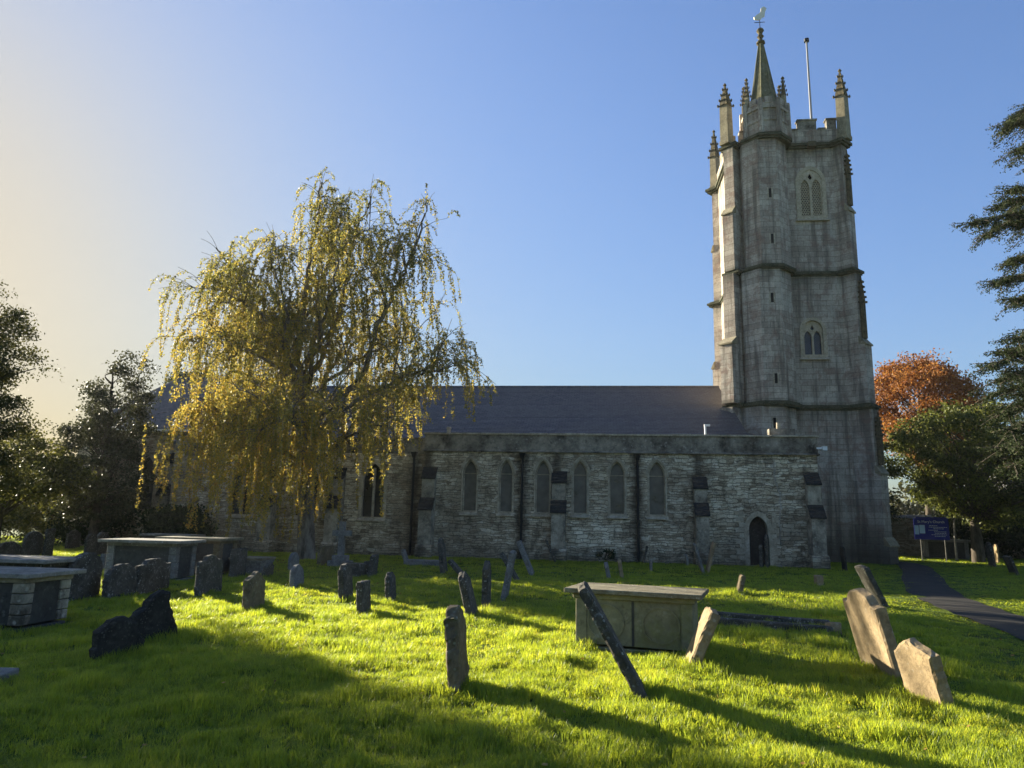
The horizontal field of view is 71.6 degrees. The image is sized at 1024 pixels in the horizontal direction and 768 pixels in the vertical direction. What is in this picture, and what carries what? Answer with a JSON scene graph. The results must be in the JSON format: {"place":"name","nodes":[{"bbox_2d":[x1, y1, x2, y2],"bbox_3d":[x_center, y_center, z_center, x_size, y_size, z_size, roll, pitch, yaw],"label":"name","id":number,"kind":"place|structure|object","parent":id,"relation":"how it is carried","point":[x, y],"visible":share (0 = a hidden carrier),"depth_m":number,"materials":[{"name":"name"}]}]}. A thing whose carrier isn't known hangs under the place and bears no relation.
{"place":"outdoors","nodes":[
{"label":"outdoors","id":0,"kind":"place"},
{"bbox_2d":[0,518,1023,767],"bbox_3d":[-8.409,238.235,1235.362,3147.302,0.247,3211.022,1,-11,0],"label":"ground","id":1,"kind":"structure","parent":0,"point":[722,604],"depth_m":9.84,"materials":[{"name":"green plant"}]},
{"bbox_2d":[0,667,18,682],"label":"ledger stone","id":2,"kind":"object","parent":1,"relation":"on","point":[6,672],"visible":0.62,"depth_m":7.18,"materials":[{"name":"grey stone"}]},
{"bbox_2d":[0,541,21,554],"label":"gravestone","id":3,"kind":"object","parent":1,"relation":"on","point":[11,548],"visible":0.49,"depth_m":24.52,"materials":[{"name":"grey stone"}]},
{"bbox_2d":[5,494,55,535],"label":"bush","id":4,"kind":"object","parent":1,"relation":"on","point":[31,513],"visible":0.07,"depth_m":41.62,"materials":[{"name":"green plant"}]},
{"bbox_2d":[0,279,63,503],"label":"broad tree","id":5,"kind":"object","parent":1,"relation":"on","point":[12,481],"visible":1,"depth_m":19.42,"materials":[{"name":"green plant"}]},
{"bbox_2d":[21,531,43,555],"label":"gravestone","id":6,"kind":"object","parent":1,"relation":"on","point":[33,543],"visible":0.54,"depth_m":25.31,"materials":[{"name":"grey stone"}]},
{"bbox_2d":[1,488,71,540],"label":"bush","id":7,"kind":"object","parent":1,"relation":"on","point":[21,517],"visible":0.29,"depth_m":35.95,"materials":[{"name":"green plant"}]},
{"bbox_2d":[0,554,75,567],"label":"chest tomb","id":8,"kind":"object","parent":1,"relation":"on","point":[37,561],"visible":0.06,"depth_m":13.02,"materials":[{"name":"grey stone"}]},
{"bbox_2d":[0,566,86,631],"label":"chest tomb","id":9,"kind":"object","parent":1,"relation":"on","point":[30,597],"visible":0.98,"depth_m":10.31,"materials":[{"name":"stone"}]},
{"bbox_2d":[0,430,97,541],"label":"tree","id":10,"kind":"object","parent":1,"relation":"on","point":[58,465],"visible":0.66,"depth_m":30.10,"materials":[{"name":"green plant"}]},
{"bbox_2d":[42,528,55,555],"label":"gravestone","id":11,"kind":"object","parent":1,"relation":"on","point":[48,544],"visible":0.62,"depth_m":25.59,"materials":[{"name":"grey stone"}]},
{"bbox_2d":[65,530,80,548],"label":"gravestone","id":12,"kind":"object","parent":1,"relation":"on","point":[73,538],"visible":0.56,"depth_m":31.56,"materials":[{"name":"grey stone"}]},
{"bbox_2d":[65,552,102,600],"bbox_3d":[-8.295,3.906,13.723,0.152,1.286,0.878,0,-11,7],"label":"gravestone","id":13,"kind":"object","parent":1,"relation":"on","point":[87,583],"visible":0.44,"depth_m":13.72,"materials":[{"name":"grey stone"}]},
{"bbox_2d":[38,487,139,544],"bbox_3d":[-20.603,6.577,35.177,4.558,3.203,3.426,1,-11,0],"label":"bush","id":14,"kind":"object","parent":1,"relation":"on","point":[62,529],"visible":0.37,"depth_m":34.30,"materials":[{"name":"green plant"}]},
{"bbox_2d":[83,533,97,552],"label":"gravestone","id":15,"kind":"object","parent":1,"relation":"on","point":[90,543],"visible":0.47,"depth_m":26.40,"materials":[{"name":"grey stone"}]},
{"bbox_2d":[37,350,164,535],"bbox_3d":[-19.062,3.011,33.269,5.322,9.562,5.307,1,-11,0],"label":"dark tree","id":16,"kind":"object","parent":1,"relation":"on","point":[97,425],"visible":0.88,"depth_m":32.79,"materials":[{"name":"green plant"}]},
{"bbox_2d":[96,532,108,554],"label":"gravestone","id":17,"kind":"object","parent":1,"relation":"on","point":[101,547],"visible":0.45,"depth_m":26.98,"materials":[{"name":"grey stone"}]},
{"bbox_2d":[100,554,105,569],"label":"gravestone","id":18,"kind":"object","parent":1,"relation":"on","point":[103,557],"visible":0.1,"depth_m":20.65,"materials":[{"name":"grey stone"}]},
{"bbox_2d":[89,615,144,660],"bbox_3d":[-4.663,3.166,8.372,0.165,0.840,0.622,-5,-12,28],"label":"gravestone","id":19,"kind":"object","parent":1,"relation":"on","point":[115,633],"visible":0.41,"depth_m":8.31,"materials":[{"name":"grey stone"}]},
{"bbox_2d":[102,563,136,598],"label":"gravestone","id":20,"kind":"object","parent":1,"relation":"on","point":[118,580],"visible":0.52,"depth_m":14.06,"materials":[{"name":"grey stone"}]},
{"bbox_2d":[98,538,205,580],"bbox_3d":[-9.307,4.598,18.323,2.150,1.150,1.350,1,-11,4],"label":"chest tomb","id":21,"kind":"object","parent":1,"relation":"on","point":[179,555],"visible":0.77,"depth_m":17.91,"materials":[{"name":"grey stone"}]},
{"bbox_2d":[129,589,176,639],"bbox_3d":[-4.743,3.256,9.400,0.168,1.050,0.789,-2,-11,29],"label":"gravestone","id":22,"kind":"object","parent":1,"relation":"on","point":[152,615],"visible":0.32,"depth_m":9.37,"materials":[{"name":"grey stone"}]},
{"bbox_2d":[135,557,170,594],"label":"gravestone","id":23,"kind":"object","parent":1,"relation":"on","point":[153,574],"visible":0.62,"depth_m":15.01,"materials":[{"name":"grey stone"}]},
{"bbox_2d":[125,503,219,537],"bbox_3d":[-15.385,6.607,32.463,3.938,2.365,3.186,1,-11,0],"label":"bush","id":24,"kind":"object","parent":1,"relation":"on","point":[166,520],"visible":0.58,"depth_m":32.04,"materials":[{"name":"green plant"}]},
{"bbox_2d":[139,533,205,537],"bbox_3d":[-12.743,6.150,26.563,2.040,1.050,1.040,0,-11,7],"label":"table tomb","id":25,"kind":"object","parent":1,"relation":"on","point":[149,535],"visible":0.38,"depth_m":26.26,"materials":[{"name":"grey stone"}]},
{"bbox_2d":[162,368,224,383],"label":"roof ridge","id":26,"kind":"structure","parent":1,"relation":"on","point":[181,374],"depth_m":61.49,"materials":[{"name":"green plant"}]},
{"bbox_2d":[155,536,243,574],"bbox_3d":[-8.965,4.972,20.289,2.020,1.170,1.220,0,-11,7],"label":"chest tomb","id":27,"kind":"object","parent":1,"relation":"on","point":[221,547],"visible":0.35,"depth_m":19.87,"materials":[{"name":"grey stone"}]},
{"bbox_2d":[194,555,222,595],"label":"gravestone","id":28,"kind":"object","parent":1,"relation":"on","point":[209,570],"visible":0.56,"depth_m":14.93,"materials":[{"name":"grey stone"}]},
{"bbox_2d":[228,548,247,576],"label":"gravestone","id":29,"kind":"object","parent":1,"relation":"on","point":[238,559],"visible":0.57,"depth_m":19.18,"materials":[{"name":"grey stone"}]},
{"bbox_2d":[228,556,275,574],"bbox_3d":[-7.421,5.263,20.240,1.010,0.650,0.860,0,-11,7],"label":"table tomb","id":30,"kind":"object","parent":1,"relation":"on","point":[255,563],"visible":0.41,"depth_m":19.89,"materials":[{"name":"grey stone"}]},
{"bbox_2d":[241,571,265,610],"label":"gravestone","id":31,"kind":"object","parent":1,"relation":"on","point":[254,588],"visible":0.55,"depth_m":12.66,"materials":[{"name":"grey stone"}]},
{"bbox_2d":[261,561,273,576],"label":"gravestone","id":32,"kind":"object","parent":1,"relation":"on","point":[268,568],"visible":0.38,"depth_m":19.20,"materials":[{"name":"grey stone"}]},
{"bbox_2d":[287,552,298,570],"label":"gravestone","id":33,"kind":"object","parent":1,"relation":"on","point":[293,559],"visible":0.42,"depth_m":21.66,"materials":[{"name":"grey stone"}]},
{"bbox_2d":[289,564,303,587],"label":"gravestone","id":34,"kind":"object","parent":1,"relation":"on","point":[296,574],"visible":0.49,"depth_m":17.35,"materials":[{"name":"grey stone"}]},
{"bbox_2d":[135,166,498,559],"bbox_3d":[-7.077,-1.260,28.360,13.290,16.695,11.628,1,-11,0],"label":"weeping birch","id":35,"kind":"object","parent":1,"relation":"on","point":[276,340],"visible":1,"depth_m":26.39,"materials":[{"name":"yellow plant"}]},
{"bbox_2d":[317,545,333,565],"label":"gravestone","id":36,"kind":"object","parent":1,"relation":"on","point":[325,554],"visible":0.58,"depth_m":23.98,"materials":[{"name":"grey stone"}]},
{"bbox_2d":[327,522,352,565],"bbox_3d":[-5.748,5.429,23.916,0.700,1.560,0.500,-2,-11,15],"label":"stone cross","id":37,"kind":"object","parent":1,"relation":"on","point":[342,533],"visible":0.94,"depth_m":23.85,"materials":[{"name":"grey stone"}]},
{"bbox_2d":[338,563,352,601],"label":"gravestone","id":38,"kind":"object","parent":1,"relation":"on","point":[345,582],"visible":0.55,"depth_m":14.55,"materials":[{"name":"grey stone"}]},
{"bbox_2d":[340,561,369,576],"bbox_3d":[-4.458,5.435,20.576,0.854,0.628,0.809,0,-11,5],"label":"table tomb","id":39,"kind":"object","parent":1,"relation":"on","point":[358,569],"visible":0.35,"depth_m":20.20,"materials":[{"name":"grey stone"}]},
{"bbox_2d":[356,580,370,615],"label":"gravestone","id":40,"kind":"object","parent":1,"relation":"on","point":[363,596],"visible":0.62,"depth_m":12.61,"materials":[{"name":"grey stone"}]},
{"bbox_2d":[368,554,378,576],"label":"gravestone","id":41,"kind":"object","parent":1,"relation":"on","point":[373,564],"visible":0.61,"depth_m":20.00,"materials":[{"name":"grey stone"}]},
{"bbox_2d":[385,572,395,600],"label":"gravestone","id":42,"kind":"object","parent":1,"relation":"on","point":[390,584],"visible":0.53,"depth_m":14.81,"materials":[{"name":"grey stone"}]},
{"bbox_2d":[400,549,408,560],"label":"gravestone","id":43,"kind":"object","parent":1,"relation":"on","point":[404,554],"visible":0.45,"depth_m":27.86,"materials":[{"name":"grey stone"}]},
{"bbox_2d":[403,559,438,565],"bbox_3d":[-3.236,6.713,26.429,1.500,0.320,0.600,0,-11,7],"label":"ledger stone","id":44,"kind":"object","parent":1,"relation":"on","point":[413,562],"visible":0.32,"depth_m":26.17,"materials":[{"name":"grey stone"}]},
{"bbox_2d":[437,538,447,573],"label":"gravestone","id":45,"kind":"object","parent":1,"relation":"on","point":[442,556],"visible":0.67,"depth_m":22.53,"materials":[{"name":"grey stone"}]},
{"bbox_2d":[447,559,462,573],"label":"gravestone","id":46,"kind":"object","parent":1,"relation":"on","point":[456,568],"visible":0.46,"depth_m":21.38,"materials":[{"name":"grey stone"}]},
{"bbox_2d":[443,605,469,694],"bbox_3d":[-0.553,2.853,7.225,0.153,1.174,0.568,-6,-12,6],"label":"gravestone","id":47,"kind":"object","parent":1,"relation":"on","point":[457,664],"visible":0.61,"depth_m":7.07,"materials":[{"name":"grey stone"}]},
{"bbox_2d":[458,571,477,616],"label":"gravestone","id":48,"kind":"object","parent":1,"relation":"on","point":[467,593],"visible":0.54,"depth_m":12.26,"materials":[{"name":"grey stone"}]},
{"bbox_2d":[71,6,899,569],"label":"parish church","id":49,"kind":"structure","parent":1,"relation":"on","point":[775,430],"depth_m":35.27,"materials":[{"name":"stone"}]},
{"bbox_2d":[131,452,157,511],"bbox_3d":[-18.373,4.914,35.693,1.280,2.960,0.270,0,-11,7],"label":"window","id":50,"kind":"structure","parent":49,"relation":"in","point":[151,460],"depth_m":35.73,"materials":[{"name":"stone"}]},
{"bbox_2d":[224,460,256,518],"bbox_3d":[-12.774,4.922,33.689,1.420,2.840,0.380,0,-11,7],"label":"window","id":51,"kind":"structure","parent":49,"relation":"in","point":[235,514],"depth_m":33.68,"materials":[{"name":"stone"}]},
{"bbox_2d":[289,465,321,519],"bbox_3d":[-9.596,4.921,33.305,1.420,2.840,0.380,0,-11,7],"label":"window","id":52,"kind":"structure","parent":49,"relation":"in","point":[295,517],"depth_m":33.24,"materials":[{"name":"stone"}]},
{"bbox_2d":[356,459,386,521],"bbox_3d":[-6.420,4.920,32.923,1.360,2.840,0.380,0,-11,7],"label":"window","id":53,"kind":"structure","parent":49,"relation":"in","point":[370,504],"depth_m":32.96,"materials":[{"name":"stone"}]},
{"bbox_2d":[459,455,479,515],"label":"window","id":54,"kind":"structure","parent":49,"relation":"in","point":[470,469],"depth_m":32.28,"materials":[{"name":"glass"}]},
{"bbox_2d":[496,456,515,515],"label":"window","id":55,"kind":"structure","parent":49,"relation":"in","point":[506,471],"depth_m":32.07,"materials":[{"name":"glass"}]},
{"bbox_2d":[532,456,552,516],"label":"window","id":56,"kind":"structure","parent":49,"relation":"in","point":[542,474],"depth_m":31.88,"materials":[{"name":"glass"}]},
{"bbox_2d":[570,457,589,517],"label":"window","id":57,"kind":"structure","parent":49,"relation":"in","point":[580,475],"depth_m":31.68,"materials":[{"name":"glass"}]},
{"bbox_2d":[606,457,627,518],"bbox_3d":[4.650,4.594,31.425,0.960,2.690,0.380,0,-11,7],"label":"window","id":58,"kind":"structure","parent":49,"relation":"in","point":[617,473],"depth_m":31.50,"materials":[{"name":"glass"}]},
{"bbox_2d":[645,458,668,519],"bbox_3d":[6.369,4.593,31.217,1.000,2.690,0.380,0,-11,7],"label":"window","id":59,"kind":"structure","parent":49,"relation":"in","point":[655,472],"depth_m":31.28,"materials":[{"name":"glass"}]},
{"bbox_2d":[744,511,773,565],"bbox_3d":[10.523,6.606,30.412,1.160,2.300,0.410,0,-11,7],"label":"doorway","id":60,"kind":"structure","parent":49,"relation":"in","point":[757,524],"depth_m":30.41,"materials":[{"name":"stone"}]},
{"bbox_2d":[795,166,829,221],"bbox_3d":[16.565,-10.507,39.487,1.780,3.270,0.660,0,-11,7],"label":"belfry window","id":61,"kind":"structure","parent":49,"relation":"in","point":[808,181],"depth_m":39.34,"materials":[{"name":"stone"}]},
{"bbox_2d":[800,317,829,359],"bbox_3d":[16.023,-2.400,37.802,1.500,2.330,0.400,0,-11,7],"label":"tower window","id":62,"kind":"structure","parent":49,"relation":"in","point":[813,333],"depth_m":37.85,"materials":[{"name":"stone"}]},
{"bbox_2d":[481,560,491,606],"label":"gravestone","id":63,"kind":"object","parent":1,"relation":"on","point":[486,584],"visible":0.66,"depth_m":14.10,"materials":[{"name":"grey stone"}]},
{"bbox_2d":[36,475,938,521],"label":"wood","id":64,"kind":"object","parent":1,"relation":"on","point":[912,509],"visible":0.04,"depth_m":79.80,"materials":[{"name":"green plant"}]},
{"bbox_2d":[0,551,1013,765],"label":"fallen leaves","id":65,"kind":"object","parent":1,"relation":"on","point":[802,763],"visible":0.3,"depth_m":10.46,"materials":[{"name":"brown plant"}]},
{"bbox_2d":[500,550,516,600],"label":"gravestone","id":66,"kind":"object","parent":1,"relation":"on","point":[508,574],"visible":0.66,"depth_m":15.75,"materials":[{"name":"grey stone"}]},
{"bbox_2d":[500,552,519,579],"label":"gravestone","id":67,"kind":"object","parent":1,"relation":"on","point":[504,558],"visible":0.42,"depth_m":19.81,"materials":[{"name":"grey stone"}]},
{"bbox_2d":[516,540,533,575],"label":"gravestone","id":68,"kind":"object","parent":1,"relation":"on","point":[523,553],"visible":0.77,"depth_m":22.80,"materials":[{"name":"grey stone"}]},
{"bbox_2d":[545,539,555,562],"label":"gravestone","id":69,"kind":"object","parent":1,"relation":"on","point":[550,550],"visible":0.69,"depth_m":29.13,"materials":[{"name":"grey stone"}]},
{"bbox_2d":[596,548,616,560],"bbox_3d":[4.009,7.370,30.134,0.981,0.847,0.589,1,-11,0],"label":"shrub","id":70,"kind":"object","parent":1,"relation":"on","point":[611,554],"visible":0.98,"depth_m":30.11,"materials":[{"name":"green plant"}]},
{"bbox_2d":[604,562,610,577],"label":"gravestone","id":71,"kind":"object","parent":1,"relation":"on","point":[607,570],"visible":0.44,"depth_m":21.45,"materials":[{"name":"grey stone"}]},
{"bbox_2d":[578,581,647,699],"bbox_3d":[1.080,2.707,7.068,0.113,1.581,0.588,-29,-13,1],"label":"gravestone","id":72,"kind":"object","parent":1,"relation":"on","point":[611,639],"visible":0.73,"depth_m":6.88,"materials":[{"name":"grey stone"}]},
{"bbox_2d":[617,559,623,577],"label":"gravestone","id":73,"kind":"object","parent":1,"relation":"on","point":[620,568],"visible":0.52,"depth_m":21.55,"materials":[{"name":"grey stone"}]},
{"bbox_2d":[564,582,708,653],"bbox_3d":[1.755,3.334,9.887,1.850,0.950,1.080,-3,-12,20],"label":"chest tomb","id":74,"kind":"object","parent":1,"relation":"on","point":[643,618],"visible":0.8,"depth_m":9.51,"materials":[{"name":"stone"}]},
{"bbox_2d":[642,546,647,563],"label":"gravestone","id":75,"kind":"object","parent":1,"relation":"on","point":[645,553],"visible":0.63,"depth_m":29.88,"materials":[{"name":"grey stone"}]},
{"bbox_2d":[649,560,652,570],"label":"gravestone","id":76,"kind":"object","parent":1,"relation":"on","point":[650,564],"visible":0.51,"depth_m":25.67,"materials":[{"name":"grey stone"}]},
{"bbox_2d":[684,554,688,564],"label":"gravestone","id":77,"kind":"object","parent":1,"relation":"on","point":[686,559],"visible":0.48,"depth_m":29.20,"materials":[{"name":"grey stone"}]},
{"bbox_2d":[692,543,704,573],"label":"gravestone","id":78,"kind":"object","parent":1,"relation":"on","point":[698,558],"visible":0.69,"depth_m":25.23,"materials":[{"name":"grey stone"}]},
{"bbox_2d":[684,607,719,668],"bbox_3d":[2.192,3.185,8.458,0.132,1.087,0.536,24,-7,11],"label":"gravestone","id":79,"kind":"object","parent":1,"relation":"on","point":[704,632],"visible":0.63,"depth_m":8.26,"materials":[{"name":"beige stone"}]},
{"bbox_2d":[705,541,715,572],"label":"gravestone","id":80,"kind":"object","parent":1,"relation":"on","point":[711,554],"visible":0.65,"depth_m":25.26,"materials":[{"name":"grey stone"}]},
{"bbox_2d":[736,574,745,593],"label":"gravestone","id":81,"kind":"object","parent":1,"relation":"on","point":[741,582],"visible":0.52,"depth_m":17.79,"materials":[{"name":"grey stone"}]},
{"bbox_2d":[759,545,763,567],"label":"gravestone","id":82,"kind":"object","parent":1,"relation":"on","point":[761,555],"visible":0.73,"depth_m":29.00,"materials":[{"name":"grey stone"}]},
{"bbox_2d":[764,534,769,567],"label":"gravestone","id":83,"kind":"object","parent":1,"relation":"on","point":[767,551],"visible":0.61,"depth_m":29.07,"materials":[{"name":"grey stone"}]},
{"bbox_2d":[699,611,841,634],"bbox_3d":[4.332,4.042,11.820,2.177,0.409,1.069,-4,-12,27],"label":"kerbed grave","id":84,"kind":"object","parent":1,"relation":"on","point":[784,623],"visible":0.31,"depth_m":11.62,"materials":[{"name":"grey stone"}]},
{"bbox_2d":[814,575,823,585],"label":"stone block","id":85,"kind":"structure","parent":1,"relation":"on","point":[819,580],"depth_m":21.01,"materials":[{"name":"grey stone"}]},
{"bbox_2d":[840,546,847,570],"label":"gravestone","id":86,"kind":"object","parent":1,"relation":"on","point":[843,557],"visible":0.69,"depth_m":28.29,"materials":[{"name":"grey stone"}]},
{"bbox_2d":[854,565,888,608],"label":"gravestone","id":87,"kind":"object","parent":1,"relation":"on","point":[868,580],"visible":0.53,"depth_m":15.53,"materials":[{"name":"grey stone"}]},
{"bbox_2d":[843,588,902,680],"bbox_3d":[4.364,3.143,8.522,0.135,1.357,1.142,-13,-12,4],"label":"gravestone","id":88,"kind":"object","parent":1,"relation":"on","point":[871,628],"visible":0.55,"depth_m":8.36,"materials":[{"name":"beige stone"}]},
{"bbox_2d":[889,487,907,525],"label":"bush","id":89,"kind":"object","parent":1,"relation":"on","point":[893,510],"visible":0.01,"depth_m":45.81,"materials":[{"name":"green plant"}]},
{"bbox_2d":[894,637,954,709],"bbox_3d":[4.160,3.066,7.112,0.140,1.013,0.629,-12,-9,-7],"label":"gravestone","id":90,"kind":"object","parent":1,"relation":"on","point":[921,668],"visible":0.61,"depth_m":7.03,"materials":[{"name":"beige stone"}]},
{"bbox_2d":[913,517,949,560],"bbox_3d":[23.299,8.642,39.365,1.700,2.480,0.098,-3,-12,20],"label":"church notice board","id":91,"kind":"object","parent":1,"relation":"on","point":[932,528],"visible":1,"depth_m":39.43,"materials":[{"name":"blue"}]},
{"bbox_2d":[873,347,1006,514],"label":"copper beech","id":92,"kind":"object","parent":1,"relation":"on","point":[897,381],"visible":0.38,"depth_m":52.05,"materials":[{"name":"brown plant"}]},
{"bbox_2d":[918,539,970,559],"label":"chest tomb","id":93,"kind":"object","parent":1,"relation":"on","point":[932,549],"visible":0.88,"depth_m":41.88,"materials":[{"name":"grey stone"}]},
{"bbox_2d":[882,398,1023,562],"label":"round yew","id":94,"kind":"object","parent":1,"relation":"on","point":[974,497],"visible":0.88,"depth_m":37.97,"materials":[{"name":"green plant"}]},
{"bbox_2d":[953,514,957,559],"bbox_3d":[25.309,8.165,40.147,0.674,3.600,0.554,6,-12,-22],"label":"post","id":95,"kind":"object","parent":1,"relation":"on","point":[956,552],"visible":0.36,"depth_m":40.00,"materials":[{"name":"white paint"}]},
{"bbox_2d":[891,515,1023,558],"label":"boundary wall","id":96,"kind":"structure","parent":1,"relation":"on","point":[903,534],"depth_m":46.47,"materials":[{"name":"stone"}]},
{"bbox_2d":[924,507,1023,558],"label":"bush","id":97,"kind":"object","parent":1,"relation":"on","point":[962,532],"visible":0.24,"depth_m":43.19,"materials":[{"name":"green plant"}]},
{"bbox_2d":[949,104,1023,500],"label":"dark conifer","id":98,"kind":"object","parent":1,"relation":"on","point":[1007,381],"visible":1,"depth_m":26.47,"materials":[{"name":"green plant"}]},
{"bbox_2d":[985,542,996,566],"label":"gravestone","id":99,"kind":"object","parent":1,"relation":"on","point":[990,553],"visible":0.69,"depth_m":34.12,"materials":[{"name":"grey stone"}]},
{"bbox_2d":[992,544,999,562],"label":"gravestone","id":100,"kind":"object","parent":1,"relation":"on","point":[996,551],"visible":0.52,"depth_m":38.43,"materials":[{"name":"beige stone"}]},
{"bbox_2d":[1002,555,1019,574],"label":"gravestone","id":101,"kind":"object","parent":1,"relation":"on","point":[1010,564],"visible":0.62,"depth_m":28.20,"materials":[{"name":"grey stone"}]},
{"bbox_2d":[0,0,1023,514],"label":"sky","id":102,"kind":"structure","parent":0,"point":[569,141],"materials":[{"name":"blue"}]},
{"bbox_2d":[897,562,1023,639],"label":"path","id":103,"kind":"structure","parent":0,"point":[939,593],"depth_m":16.83,"materials":[{"name":"grey asphalt"}]}
]}

